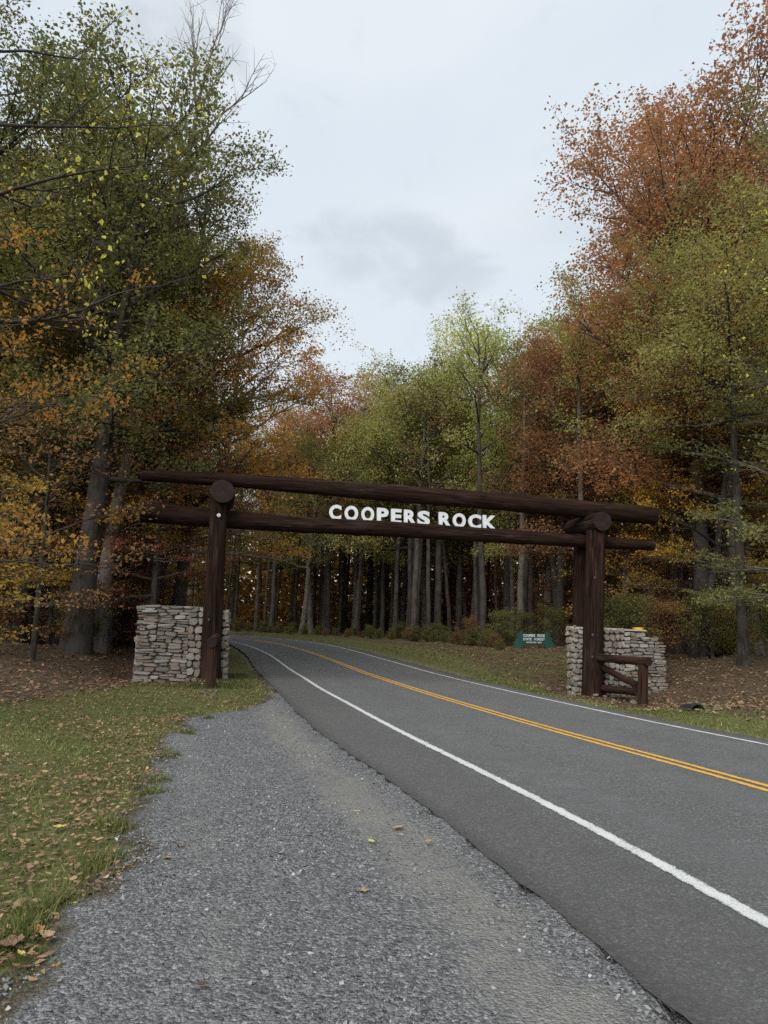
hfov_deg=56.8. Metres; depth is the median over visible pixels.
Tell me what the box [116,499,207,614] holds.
sapling
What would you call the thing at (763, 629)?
bush
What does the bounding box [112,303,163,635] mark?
forest tree
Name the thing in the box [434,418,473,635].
forest tree
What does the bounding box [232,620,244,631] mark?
bush
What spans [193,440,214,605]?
forest tree
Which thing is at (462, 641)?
bush
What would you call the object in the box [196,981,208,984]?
fallen leaf
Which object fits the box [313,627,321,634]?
bush
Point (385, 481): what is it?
forest tree
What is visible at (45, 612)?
bush
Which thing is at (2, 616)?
bush
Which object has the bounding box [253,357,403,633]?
oak tree
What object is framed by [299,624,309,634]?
bush
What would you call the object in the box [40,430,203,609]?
sapling
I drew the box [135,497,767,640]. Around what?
wood
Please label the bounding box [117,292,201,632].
forest tree
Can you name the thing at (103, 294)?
forest tree
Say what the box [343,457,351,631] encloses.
forest tree
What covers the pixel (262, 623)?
bush
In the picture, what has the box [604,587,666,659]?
bush
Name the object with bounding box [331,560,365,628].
sapling
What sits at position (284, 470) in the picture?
forest tree
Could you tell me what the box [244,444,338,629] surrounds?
forest tree
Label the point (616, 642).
stone pier
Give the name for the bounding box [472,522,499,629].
forest tree
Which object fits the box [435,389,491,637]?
forest tree
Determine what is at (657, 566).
forest tree
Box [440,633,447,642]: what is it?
bush
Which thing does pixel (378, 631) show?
bush
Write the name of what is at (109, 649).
forest tree
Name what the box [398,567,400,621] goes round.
forest tree
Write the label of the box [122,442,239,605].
sapling
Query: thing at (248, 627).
bush
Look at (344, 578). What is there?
forest tree
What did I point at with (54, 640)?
oak tree
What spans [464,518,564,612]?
understory tree
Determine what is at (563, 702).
edge line
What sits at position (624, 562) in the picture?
sapling
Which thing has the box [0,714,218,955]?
grass tufts
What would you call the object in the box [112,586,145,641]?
bush
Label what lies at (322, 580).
forest tree
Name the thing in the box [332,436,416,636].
forest tree
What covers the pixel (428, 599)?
forest tree
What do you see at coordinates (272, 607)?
forest tree
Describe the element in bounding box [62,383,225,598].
understory tree
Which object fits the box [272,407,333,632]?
forest tree
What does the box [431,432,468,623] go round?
forest tree
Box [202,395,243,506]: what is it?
forest tree
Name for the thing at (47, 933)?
fallen leaf
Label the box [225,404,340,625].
oak tree
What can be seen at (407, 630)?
bush
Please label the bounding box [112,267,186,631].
forest tree
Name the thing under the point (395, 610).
forest tree
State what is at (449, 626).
forest tree
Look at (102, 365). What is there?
forest tree
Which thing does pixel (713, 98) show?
oak tree
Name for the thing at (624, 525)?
forest tree
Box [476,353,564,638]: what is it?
forest tree
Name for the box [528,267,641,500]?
forest tree
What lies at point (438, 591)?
forest tree
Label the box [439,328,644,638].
forest tree
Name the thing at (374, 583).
understory tree
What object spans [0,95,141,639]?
forest tree
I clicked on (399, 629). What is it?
bush
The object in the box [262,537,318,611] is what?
understory tree
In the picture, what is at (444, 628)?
bush
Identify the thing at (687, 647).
forest tree
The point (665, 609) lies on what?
bush
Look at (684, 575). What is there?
forest tree
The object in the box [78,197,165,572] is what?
forest tree
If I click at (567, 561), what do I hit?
forest tree
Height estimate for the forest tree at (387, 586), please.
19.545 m
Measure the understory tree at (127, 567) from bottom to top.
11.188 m
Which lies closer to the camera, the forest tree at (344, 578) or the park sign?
the park sign
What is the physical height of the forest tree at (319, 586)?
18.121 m
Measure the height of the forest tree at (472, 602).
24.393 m
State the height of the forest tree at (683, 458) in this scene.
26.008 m
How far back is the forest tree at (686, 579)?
69.24 m
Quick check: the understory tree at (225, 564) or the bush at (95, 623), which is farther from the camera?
the understory tree at (225, 564)
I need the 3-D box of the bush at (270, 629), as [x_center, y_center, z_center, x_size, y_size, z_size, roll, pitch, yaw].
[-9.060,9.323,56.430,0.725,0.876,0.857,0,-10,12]
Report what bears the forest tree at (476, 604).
on the ground at (238, 659)
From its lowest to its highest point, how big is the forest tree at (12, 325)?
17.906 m
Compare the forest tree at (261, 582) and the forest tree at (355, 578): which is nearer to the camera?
the forest tree at (355, 578)
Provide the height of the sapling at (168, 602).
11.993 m
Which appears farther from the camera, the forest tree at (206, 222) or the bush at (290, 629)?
the bush at (290, 629)
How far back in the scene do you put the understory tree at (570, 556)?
48.49 m
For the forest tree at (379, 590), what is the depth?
66.46 m
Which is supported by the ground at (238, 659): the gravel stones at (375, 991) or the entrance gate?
the entrance gate
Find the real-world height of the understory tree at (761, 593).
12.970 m
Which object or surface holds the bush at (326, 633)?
on the ground at (238, 659)
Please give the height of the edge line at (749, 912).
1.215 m
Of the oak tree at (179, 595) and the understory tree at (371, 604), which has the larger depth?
the understory tree at (371, 604)
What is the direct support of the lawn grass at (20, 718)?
on the ground at (238, 659)
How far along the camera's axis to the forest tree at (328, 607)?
58.36 m
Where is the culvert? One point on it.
(689, 706)
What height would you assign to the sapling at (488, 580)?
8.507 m
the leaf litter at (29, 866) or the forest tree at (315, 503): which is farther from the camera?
the forest tree at (315, 503)
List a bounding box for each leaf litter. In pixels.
[0,635,216,703]
[0,679,272,1003]
[383,642,752,696]
[545,653,767,720]
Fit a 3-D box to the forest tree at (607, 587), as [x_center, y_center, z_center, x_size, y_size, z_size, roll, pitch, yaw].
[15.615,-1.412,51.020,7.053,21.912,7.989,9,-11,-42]
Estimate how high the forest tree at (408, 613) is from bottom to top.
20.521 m
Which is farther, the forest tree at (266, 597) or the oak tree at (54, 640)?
the forest tree at (266, 597)
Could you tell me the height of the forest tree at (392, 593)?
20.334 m
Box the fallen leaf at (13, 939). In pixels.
[0,934,24,945]
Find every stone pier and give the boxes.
[131,605,230,683]
[565,625,667,695]
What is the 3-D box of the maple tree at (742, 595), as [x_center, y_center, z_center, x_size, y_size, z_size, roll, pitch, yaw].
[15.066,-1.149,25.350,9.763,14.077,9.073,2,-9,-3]
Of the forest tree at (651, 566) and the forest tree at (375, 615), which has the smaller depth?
the forest tree at (651, 566)
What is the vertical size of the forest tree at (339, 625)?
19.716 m
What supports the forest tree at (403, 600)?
on the ground at (238, 659)
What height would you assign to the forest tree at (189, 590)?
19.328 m
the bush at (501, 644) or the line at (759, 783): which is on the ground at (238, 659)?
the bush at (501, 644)
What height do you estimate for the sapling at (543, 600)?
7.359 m
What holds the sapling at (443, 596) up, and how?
on the ground at (238, 659)
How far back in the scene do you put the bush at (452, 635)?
42.01 m
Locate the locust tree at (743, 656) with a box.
[585,165,767,665]
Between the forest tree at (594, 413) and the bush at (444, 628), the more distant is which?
the bush at (444, 628)
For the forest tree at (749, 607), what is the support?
on the ground at (238, 659)
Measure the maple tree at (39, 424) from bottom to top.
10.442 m
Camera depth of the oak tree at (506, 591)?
50.10 m
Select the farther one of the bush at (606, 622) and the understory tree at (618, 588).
the understory tree at (618, 588)
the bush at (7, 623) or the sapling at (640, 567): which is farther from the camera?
the sapling at (640, 567)
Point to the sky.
(413, 133)
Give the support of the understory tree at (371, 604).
on the ground at (238, 659)
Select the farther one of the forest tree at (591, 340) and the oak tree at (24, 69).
the forest tree at (591, 340)
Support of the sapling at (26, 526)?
on the ground at (238, 659)
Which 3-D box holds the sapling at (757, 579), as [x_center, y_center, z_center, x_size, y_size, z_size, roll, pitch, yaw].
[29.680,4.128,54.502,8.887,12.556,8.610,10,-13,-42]
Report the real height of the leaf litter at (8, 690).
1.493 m
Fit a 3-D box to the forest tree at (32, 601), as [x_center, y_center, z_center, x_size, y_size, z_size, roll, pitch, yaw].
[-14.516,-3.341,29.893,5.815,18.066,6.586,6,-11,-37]
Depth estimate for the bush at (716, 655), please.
33.42 m
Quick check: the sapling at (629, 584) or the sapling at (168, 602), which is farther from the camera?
the sapling at (629, 584)
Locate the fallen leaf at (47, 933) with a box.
[40,930,54,939]
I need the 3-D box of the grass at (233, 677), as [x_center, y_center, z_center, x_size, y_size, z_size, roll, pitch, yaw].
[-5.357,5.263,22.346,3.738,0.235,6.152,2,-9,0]
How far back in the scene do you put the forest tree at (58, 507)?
30.75 m
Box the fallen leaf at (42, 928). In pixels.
[28,923,44,934]
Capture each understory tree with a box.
[0,283,221,591]
[0,291,160,643]
[0,409,165,600]
[1,446,181,586]
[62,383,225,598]
[131,463,215,579]
[167,532,247,606]
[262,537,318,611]
[334,508,431,611]
[349,556,402,615]
[400,511,500,631]
[432,546,502,613]
[459,398,614,633]
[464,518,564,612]
[532,494,629,616]
[594,380,767,612]
[598,410,767,617]
[608,501,692,612]
[608,517,668,616]
[647,514,751,618]
[685,507,767,612]
[753,552,767,639]
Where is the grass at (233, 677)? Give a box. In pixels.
[125,672,255,689]
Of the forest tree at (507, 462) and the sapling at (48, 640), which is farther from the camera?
the forest tree at (507, 462)
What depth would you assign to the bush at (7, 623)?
26.70 m
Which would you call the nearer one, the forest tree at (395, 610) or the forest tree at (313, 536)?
the forest tree at (395, 610)
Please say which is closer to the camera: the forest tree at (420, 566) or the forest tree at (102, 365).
the forest tree at (102, 365)
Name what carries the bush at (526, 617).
on the ground at (238, 659)
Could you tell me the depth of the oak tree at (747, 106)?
32.18 m
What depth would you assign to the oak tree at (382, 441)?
52.16 m
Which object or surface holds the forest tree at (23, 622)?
on the ground at (238, 659)
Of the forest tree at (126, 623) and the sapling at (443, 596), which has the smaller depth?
the forest tree at (126, 623)
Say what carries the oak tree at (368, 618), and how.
on the ground at (238, 659)
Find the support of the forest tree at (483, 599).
on the ground at (238, 659)
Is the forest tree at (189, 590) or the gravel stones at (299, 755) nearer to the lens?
the gravel stones at (299, 755)
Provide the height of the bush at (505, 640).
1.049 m
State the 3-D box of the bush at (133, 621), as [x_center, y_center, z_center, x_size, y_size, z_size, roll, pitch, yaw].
[-9.959,4.555,29.550,3.035,3.104,2.570,8,-11,-32]
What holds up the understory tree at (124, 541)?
on the ground at (238, 659)
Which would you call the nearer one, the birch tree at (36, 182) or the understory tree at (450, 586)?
the birch tree at (36, 182)
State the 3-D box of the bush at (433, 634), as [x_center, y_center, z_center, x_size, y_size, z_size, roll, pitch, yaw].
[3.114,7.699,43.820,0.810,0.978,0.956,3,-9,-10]
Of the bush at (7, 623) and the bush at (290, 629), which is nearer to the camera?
the bush at (7, 623)
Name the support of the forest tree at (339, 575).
on the ground at (238, 659)
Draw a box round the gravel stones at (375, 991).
[0,759,678,1023]
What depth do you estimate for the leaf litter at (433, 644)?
31.67 m
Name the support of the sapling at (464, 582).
on the ground at (238, 659)
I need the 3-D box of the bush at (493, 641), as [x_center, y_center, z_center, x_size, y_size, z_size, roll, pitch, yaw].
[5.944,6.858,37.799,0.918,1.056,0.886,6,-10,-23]
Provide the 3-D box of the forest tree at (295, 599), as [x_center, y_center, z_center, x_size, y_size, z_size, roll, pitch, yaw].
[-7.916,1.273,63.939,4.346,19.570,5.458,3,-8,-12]
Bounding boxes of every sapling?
[0,305,79,568]
[0,390,170,660]
[0,442,148,644]
[0,455,69,619]
[0,469,77,645]
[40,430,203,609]
[115,413,259,610]
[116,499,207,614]
[117,532,205,630]
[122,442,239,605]
[136,535,205,593]
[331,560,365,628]
[386,580,431,630]
[400,552,469,627]
[431,547,497,618]
[431,548,503,631]
[452,562,501,628]
[515,550,608,635]
[533,570,568,629]
[542,559,613,632]
[552,518,688,640]
[607,554,662,615]
[610,508,692,634]
[618,556,671,623]
[747,509,767,622]
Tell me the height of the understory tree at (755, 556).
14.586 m
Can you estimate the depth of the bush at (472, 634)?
39.31 m
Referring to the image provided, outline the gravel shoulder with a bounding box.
[0,670,691,1023]
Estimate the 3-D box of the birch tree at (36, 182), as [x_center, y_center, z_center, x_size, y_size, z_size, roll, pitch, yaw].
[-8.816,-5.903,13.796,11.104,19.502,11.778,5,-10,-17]
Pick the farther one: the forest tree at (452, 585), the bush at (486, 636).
the forest tree at (452, 585)
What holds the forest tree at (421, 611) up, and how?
on the ground at (238, 659)
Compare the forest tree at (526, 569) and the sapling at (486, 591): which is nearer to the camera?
the forest tree at (526, 569)
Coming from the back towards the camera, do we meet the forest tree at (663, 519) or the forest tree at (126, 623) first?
the forest tree at (663, 519)
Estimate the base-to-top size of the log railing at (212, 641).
1.897 m
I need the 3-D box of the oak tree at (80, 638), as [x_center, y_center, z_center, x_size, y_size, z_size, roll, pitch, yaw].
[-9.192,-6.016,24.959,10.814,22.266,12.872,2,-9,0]
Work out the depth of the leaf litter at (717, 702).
22.39 m
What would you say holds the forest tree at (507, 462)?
on the ground at (238, 659)
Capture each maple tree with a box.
[0,183,165,564]
[39,336,290,609]
[66,237,372,564]
[616,295,767,658]
[643,320,767,610]
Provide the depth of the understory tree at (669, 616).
50.98 m
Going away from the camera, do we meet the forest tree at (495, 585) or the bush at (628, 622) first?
the bush at (628, 622)
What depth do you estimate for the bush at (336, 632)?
52.37 m
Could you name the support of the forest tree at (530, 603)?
on the ground at (238, 659)
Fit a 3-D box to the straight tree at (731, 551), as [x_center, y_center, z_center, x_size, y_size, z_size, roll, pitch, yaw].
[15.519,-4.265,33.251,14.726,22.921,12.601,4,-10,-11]
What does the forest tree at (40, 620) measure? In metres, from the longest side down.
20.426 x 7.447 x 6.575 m
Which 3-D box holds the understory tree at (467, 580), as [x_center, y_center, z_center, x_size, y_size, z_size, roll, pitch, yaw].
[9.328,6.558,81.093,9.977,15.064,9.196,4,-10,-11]
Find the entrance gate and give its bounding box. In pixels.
[140,470,658,696]
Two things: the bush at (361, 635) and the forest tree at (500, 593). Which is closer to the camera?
the bush at (361, 635)
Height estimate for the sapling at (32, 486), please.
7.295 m
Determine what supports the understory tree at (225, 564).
on the ground at (238, 659)
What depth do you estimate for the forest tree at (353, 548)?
68.60 m
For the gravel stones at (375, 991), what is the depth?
4.50 m
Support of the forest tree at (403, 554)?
on the ground at (238, 659)
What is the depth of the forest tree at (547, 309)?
49.35 m
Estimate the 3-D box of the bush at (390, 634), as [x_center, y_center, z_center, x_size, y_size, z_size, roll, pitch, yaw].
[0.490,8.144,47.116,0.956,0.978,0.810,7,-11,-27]
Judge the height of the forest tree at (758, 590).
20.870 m
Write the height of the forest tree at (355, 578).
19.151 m
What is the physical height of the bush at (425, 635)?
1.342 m
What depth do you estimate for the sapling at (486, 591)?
71.40 m
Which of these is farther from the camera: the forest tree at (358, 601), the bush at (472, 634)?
the forest tree at (358, 601)
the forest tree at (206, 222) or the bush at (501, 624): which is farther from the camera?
the bush at (501, 624)
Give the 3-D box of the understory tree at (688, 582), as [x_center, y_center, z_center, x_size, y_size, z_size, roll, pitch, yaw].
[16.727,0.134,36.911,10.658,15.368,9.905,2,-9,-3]
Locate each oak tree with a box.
[0,0,186,462]
[0,2,292,654]
[0,17,251,645]
[55,153,355,605]
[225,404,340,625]
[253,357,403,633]
[306,389,406,632]
[319,337,495,579]
[394,299,598,639]
[471,328,688,569]
[526,0,767,655]
[541,21,767,658]
[645,69,767,516]
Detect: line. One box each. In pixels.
[229,641,767,928]
[230,637,767,786]
[238,638,767,790]
[239,635,767,744]
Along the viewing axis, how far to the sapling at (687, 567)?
40.47 m
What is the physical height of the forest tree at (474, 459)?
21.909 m
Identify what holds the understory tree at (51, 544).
on the ground at (238, 659)
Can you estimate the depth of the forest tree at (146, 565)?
33.16 m
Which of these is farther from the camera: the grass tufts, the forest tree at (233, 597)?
the forest tree at (233, 597)
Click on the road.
(691, 954)
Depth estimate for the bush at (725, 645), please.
30.73 m
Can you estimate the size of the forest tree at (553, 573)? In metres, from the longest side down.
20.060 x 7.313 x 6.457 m
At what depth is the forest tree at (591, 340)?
59.44 m
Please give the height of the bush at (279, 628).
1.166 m
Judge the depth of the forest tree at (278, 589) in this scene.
62.44 m
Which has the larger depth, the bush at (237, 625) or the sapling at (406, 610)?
the sapling at (406, 610)
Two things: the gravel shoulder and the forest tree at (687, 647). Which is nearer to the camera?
the gravel shoulder
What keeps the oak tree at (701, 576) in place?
on the ground at (238, 659)
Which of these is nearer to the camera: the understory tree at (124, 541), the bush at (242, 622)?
the understory tree at (124, 541)
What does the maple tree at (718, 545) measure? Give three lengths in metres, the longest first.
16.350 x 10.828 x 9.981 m
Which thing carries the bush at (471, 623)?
on the ground at (238, 659)
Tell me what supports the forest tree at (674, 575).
on the ground at (238, 659)
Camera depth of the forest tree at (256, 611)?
61.33 m
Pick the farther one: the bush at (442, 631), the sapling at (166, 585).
the bush at (442, 631)
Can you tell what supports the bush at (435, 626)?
on the ground at (238, 659)
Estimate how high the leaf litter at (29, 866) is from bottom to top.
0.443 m
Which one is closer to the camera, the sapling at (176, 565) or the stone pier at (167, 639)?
the stone pier at (167, 639)
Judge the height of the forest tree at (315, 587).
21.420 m
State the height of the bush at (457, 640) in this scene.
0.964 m
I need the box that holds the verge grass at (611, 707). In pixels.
[467,671,767,739]
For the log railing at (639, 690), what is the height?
1.792 m
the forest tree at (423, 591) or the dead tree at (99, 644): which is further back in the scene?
the forest tree at (423, 591)
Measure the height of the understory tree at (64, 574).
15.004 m
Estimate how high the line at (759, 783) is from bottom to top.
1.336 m
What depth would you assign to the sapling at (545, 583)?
46.34 m
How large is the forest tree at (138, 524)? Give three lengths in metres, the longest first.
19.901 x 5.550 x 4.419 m
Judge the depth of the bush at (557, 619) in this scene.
39.26 m
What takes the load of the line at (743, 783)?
on the road
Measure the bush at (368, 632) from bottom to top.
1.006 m
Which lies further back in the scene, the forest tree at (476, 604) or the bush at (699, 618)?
the forest tree at (476, 604)
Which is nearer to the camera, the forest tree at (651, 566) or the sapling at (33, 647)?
the sapling at (33, 647)
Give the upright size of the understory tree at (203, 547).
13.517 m
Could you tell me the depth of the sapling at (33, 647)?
21.70 m
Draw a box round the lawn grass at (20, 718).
[0,679,267,999]
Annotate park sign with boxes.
[513,631,553,648]
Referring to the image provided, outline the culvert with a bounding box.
[679,703,705,710]
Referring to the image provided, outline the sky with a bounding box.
[0,0,767,617]
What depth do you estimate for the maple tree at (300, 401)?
28.91 m
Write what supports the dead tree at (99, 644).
on the ground at (238, 659)
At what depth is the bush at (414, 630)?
45.51 m
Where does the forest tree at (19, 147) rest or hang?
on the ground at (238, 659)
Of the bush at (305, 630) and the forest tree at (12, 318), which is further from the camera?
the bush at (305, 630)
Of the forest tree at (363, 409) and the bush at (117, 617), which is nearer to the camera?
the bush at (117, 617)
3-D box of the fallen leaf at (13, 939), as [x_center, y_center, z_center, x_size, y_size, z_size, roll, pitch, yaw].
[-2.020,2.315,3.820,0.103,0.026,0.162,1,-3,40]
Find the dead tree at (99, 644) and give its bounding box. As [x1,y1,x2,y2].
[93,0,276,653]
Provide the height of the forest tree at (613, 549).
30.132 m
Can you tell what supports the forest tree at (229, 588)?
on the ground at (238, 659)
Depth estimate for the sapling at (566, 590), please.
57.56 m
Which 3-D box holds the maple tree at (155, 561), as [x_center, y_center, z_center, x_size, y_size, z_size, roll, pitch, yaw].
[-8.426,-0.377,27.761,8.166,12.669,8.786,-6,-12,41]
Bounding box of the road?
[229,634,767,1023]
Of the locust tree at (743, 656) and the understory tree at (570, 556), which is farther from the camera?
the understory tree at (570, 556)
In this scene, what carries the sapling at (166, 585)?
on the ground at (238, 659)
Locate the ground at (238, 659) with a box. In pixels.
[0,627,767,972]
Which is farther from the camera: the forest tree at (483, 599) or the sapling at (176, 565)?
the sapling at (176, 565)
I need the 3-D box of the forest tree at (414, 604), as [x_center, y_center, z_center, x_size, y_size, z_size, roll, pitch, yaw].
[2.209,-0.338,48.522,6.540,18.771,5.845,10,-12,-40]
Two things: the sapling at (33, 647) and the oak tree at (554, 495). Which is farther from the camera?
the oak tree at (554, 495)
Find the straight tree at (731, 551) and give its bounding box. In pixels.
[563,158,767,654]
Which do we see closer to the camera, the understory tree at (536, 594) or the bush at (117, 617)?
the bush at (117, 617)
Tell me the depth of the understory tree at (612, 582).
55.64 m
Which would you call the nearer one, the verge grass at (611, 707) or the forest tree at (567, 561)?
the verge grass at (611, 707)
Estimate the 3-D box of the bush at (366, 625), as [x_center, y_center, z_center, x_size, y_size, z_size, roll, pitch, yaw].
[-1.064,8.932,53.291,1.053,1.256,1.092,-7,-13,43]
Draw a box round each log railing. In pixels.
[205,633,220,688]
[595,654,651,705]
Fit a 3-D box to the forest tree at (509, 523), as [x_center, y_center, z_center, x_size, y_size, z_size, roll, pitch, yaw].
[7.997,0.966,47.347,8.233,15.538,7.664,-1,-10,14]
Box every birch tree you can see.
[0,7,227,345]
[714,193,767,476]
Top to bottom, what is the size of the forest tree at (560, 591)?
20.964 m
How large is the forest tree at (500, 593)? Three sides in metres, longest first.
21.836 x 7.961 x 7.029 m
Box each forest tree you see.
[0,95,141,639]
[0,132,76,439]
[0,209,43,421]
[1,234,91,641]
[2,101,126,644]
[2,262,55,412]
[14,206,77,637]
[15,299,108,639]
[44,173,214,652]
[48,287,166,517]
[61,136,199,587]
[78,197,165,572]
[99,282,196,646]
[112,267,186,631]
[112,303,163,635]
[115,113,263,603]
[115,225,201,642]
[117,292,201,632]
[131,293,248,640]
[187,427,228,605]
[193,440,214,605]
[200,446,319,630]
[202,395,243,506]
[226,435,262,608]
[230,420,262,623]
[232,436,272,623]
[243,473,270,621]
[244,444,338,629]
[246,464,296,631]
[248,382,313,632]
[253,384,302,617]
[256,427,374,633]
[267,440,317,630]
[268,420,351,629]
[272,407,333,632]
[277,425,334,622]
[281,423,319,631]
[288,463,344,626]
[301,434,356,634]
[307,402,346,625]
[317,402,404,633]
[319,513,359,620]
[324,430,355,631]
[325,423,362,632]
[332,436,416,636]
[333,424,392,635]
[334,389,458,628]
[334,401,361,583]
[335,396,386,634]
[335,421,372,633]
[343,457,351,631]
[347,369,493,636]
[351,358,452,638]
[355,428,407,631]
[360,420,467,571]
[361,414,391,634]
[372,357,481,641]
[373,376,460,635]
[381,343,530,618]
[383,384,456,638]
[385,552,403,627]
[388,362,446,639]
[392,341,481,639]
[392,382,474,640]
[393,398,472,637]
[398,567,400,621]
[419,539,430,633]
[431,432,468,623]
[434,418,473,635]
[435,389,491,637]
[437,286,524,643]
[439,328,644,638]
[442,361,504,605]
[443,420,557,638]
[445,390,501,627]
[446,435,473,625]
[462,305,644,642]
[466,442,513,639]
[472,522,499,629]
[474,261,668,619]
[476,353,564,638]
[482,365,571,632]
[483,453,502,613]
[484,354,561,627]
[495,373,550,633]
[496,344,598,640]
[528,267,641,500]
[537,295,617,521]
[542,328,641,500]
[545,321,690,626]
[547,226,761,653]
[550,277,711,635]
[552,144,767,654]
[565,550,570,636]
[568,323,599,636]
[573,343,657,628]
[575,403,615,626]
[585,341,756,641]
[605,328,689,650]
[620,508,691,628]
[622,517,687,637]
[634,272,766,521]
[662,517,690,620]
[746,507,764,641]
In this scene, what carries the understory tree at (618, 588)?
on the ground at (238, 659)
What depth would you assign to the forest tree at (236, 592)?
64.59 m
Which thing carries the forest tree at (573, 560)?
on the ground at (238, 659)
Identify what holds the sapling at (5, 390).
on the ground at (238, 659)
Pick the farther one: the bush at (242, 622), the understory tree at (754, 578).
the bush at (242, 622)
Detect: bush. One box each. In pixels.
[0,576,24,631]
[0,594,13,637]
[34,589,67,629]
[48,582,120,638]
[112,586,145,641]
[112,586,170,644]
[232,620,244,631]
[233,615,247,630]
[244,622,252,630]
[260,621,267,630]
[265,624,273,632]
[273,621,285,632]
[285,623,296,633]
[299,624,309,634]
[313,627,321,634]
[322,628,329,635]
[332,628,339,635]
[358,631,365,637]
[363,624,374,636]
[366,627,375,637]
[372,628,384,638]
[385,628,398,639]
[393,623,404,638]
[401,626,412,640]
[407,624,422,641]
[420,625,436,641]
[428,629,439,641]
[431,621,442,638]
[436,624,449,636]
[439,630,448,641]
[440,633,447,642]
[446,631,454,642]
[450,633,464,643]
[453,615,480,645]
[460,630,471,645]
[465,627,482,645]
[477,627,492,646]
[486,607,519,645]
[487,633,503,646]
[493,638,505,649]
[499,632,509,644]
[511,609,543,639]
[534,603,569,645]
[604,587,653,635]
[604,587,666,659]
[635,596,703,656]
[673,584,748,658]
[687,599,729,657]
[708,602,767,656]
[735,553,767,655]
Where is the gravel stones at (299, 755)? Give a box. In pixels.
[148,696,358,764]
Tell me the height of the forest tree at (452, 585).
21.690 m
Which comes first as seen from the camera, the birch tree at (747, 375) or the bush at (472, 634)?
the birch tree at (747, 375)

